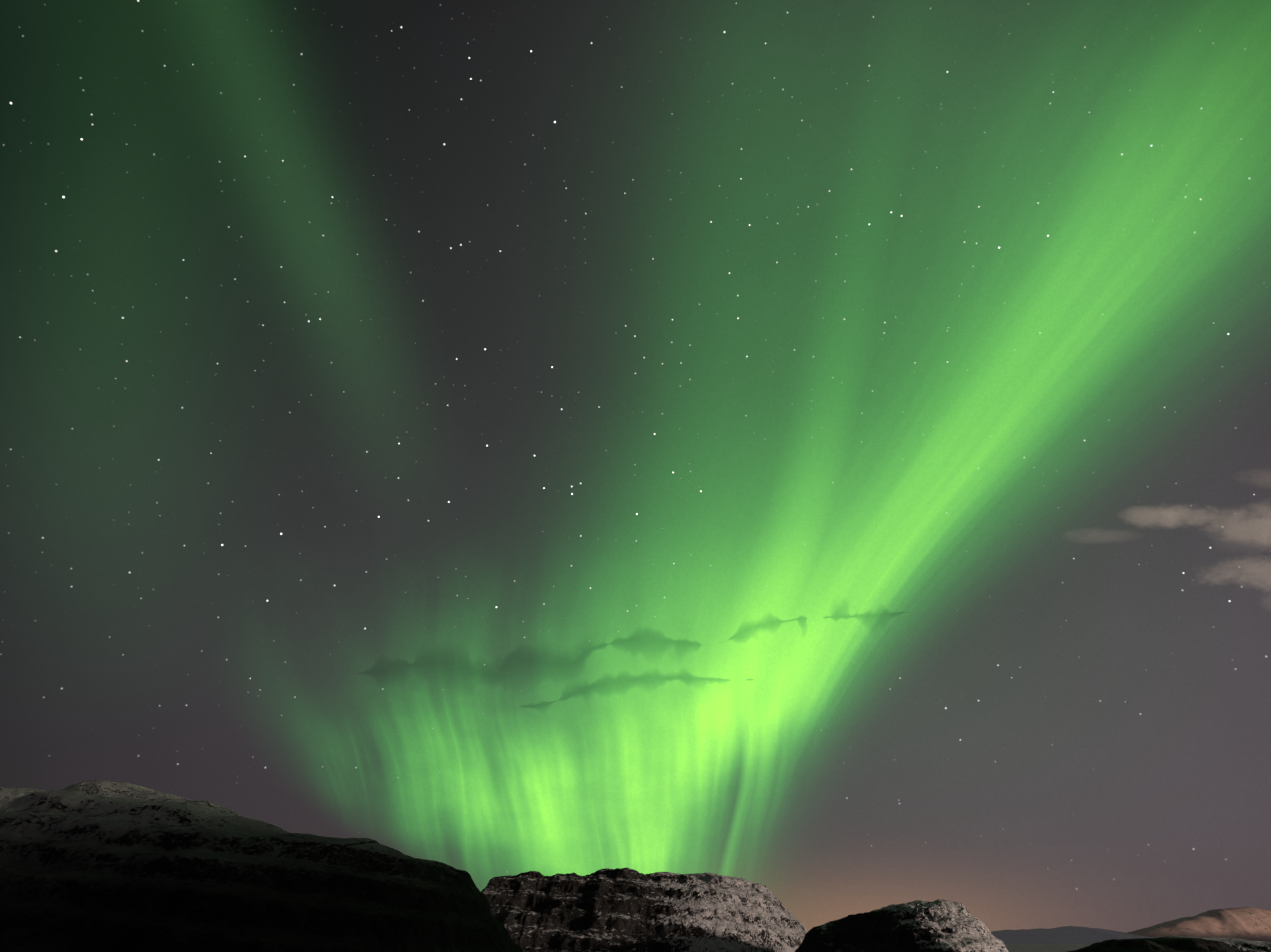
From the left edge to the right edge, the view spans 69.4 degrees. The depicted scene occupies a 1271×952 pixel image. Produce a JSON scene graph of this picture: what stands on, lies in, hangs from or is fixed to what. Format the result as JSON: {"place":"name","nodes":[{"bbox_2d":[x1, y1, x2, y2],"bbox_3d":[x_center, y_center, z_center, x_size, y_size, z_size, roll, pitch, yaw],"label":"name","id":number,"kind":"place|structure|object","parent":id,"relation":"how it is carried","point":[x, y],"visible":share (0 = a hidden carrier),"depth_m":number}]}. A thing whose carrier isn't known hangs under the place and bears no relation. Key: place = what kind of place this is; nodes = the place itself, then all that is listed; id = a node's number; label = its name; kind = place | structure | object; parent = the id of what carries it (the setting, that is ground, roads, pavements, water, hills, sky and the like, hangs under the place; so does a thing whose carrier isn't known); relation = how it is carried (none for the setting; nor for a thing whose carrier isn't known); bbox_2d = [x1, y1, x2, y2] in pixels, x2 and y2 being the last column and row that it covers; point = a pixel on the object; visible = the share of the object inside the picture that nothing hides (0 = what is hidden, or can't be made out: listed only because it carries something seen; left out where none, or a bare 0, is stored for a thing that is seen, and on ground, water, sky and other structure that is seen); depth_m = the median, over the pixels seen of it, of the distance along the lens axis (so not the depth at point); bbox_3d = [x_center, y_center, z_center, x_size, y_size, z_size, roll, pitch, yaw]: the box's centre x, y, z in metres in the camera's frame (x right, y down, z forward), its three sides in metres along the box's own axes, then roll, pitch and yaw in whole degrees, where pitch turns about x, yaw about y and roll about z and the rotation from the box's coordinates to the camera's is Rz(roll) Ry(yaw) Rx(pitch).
{"place":"outdoors","nodes":[
{"label":"outdoors","id":0,"kind":"place"},
{"bbox_2d":[0,0,1270,932],"label":"sky","id":1,"kind":"structure","parent":0,"point":[817,453]},
{"bbox_2d":[1005,944,1090,951],"bbox_3d":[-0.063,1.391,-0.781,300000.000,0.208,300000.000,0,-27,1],"label":"water","id":2,"kind":"structure","parent":0,"point":[1039,947],"depth_m":433.98},
{"bbox_2d":[0,780,523,951],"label":"mountain","id":3,"kind":"structure","parent":2,"relation":"on","point":[97,866],"depth_m":4.81},
{"bbox_2d":[481,867,807,951],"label":"outcrop rock","id":4,"kind":"object","parent":2,"relation":"on","point":[626,909],"visible":0.88,"depth_m":20.51},
{"bbox_2d":[795,899,1007,951],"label":"outcrop rock","id":5,"kind":"object","parent":2,"relation":"on","point":[939,925],"visible":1,"depth_m":15.21},
{"bbox_2d":[1067,936,1270,951],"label":"hill","id":6,"kind":"structure","parent":2,"relation":"on","point":[1182,944],"depth_m":37.35},
{"bbox_2d":[991,926,1158,943],"bbox_3d":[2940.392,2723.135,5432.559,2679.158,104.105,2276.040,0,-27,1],"label":"hills","id":7,"kind":"structure","parent":0,"point":[1071,935],"depth_m":4868.15},
{"bbox_2d":[1127,907,1270,942],"bbox_3d":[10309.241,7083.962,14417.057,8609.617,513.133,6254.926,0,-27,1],"label":"mountain","id":8,"kind":"structure","parent":0,"point":[1249,923],"depth_m":13054.61}
]}

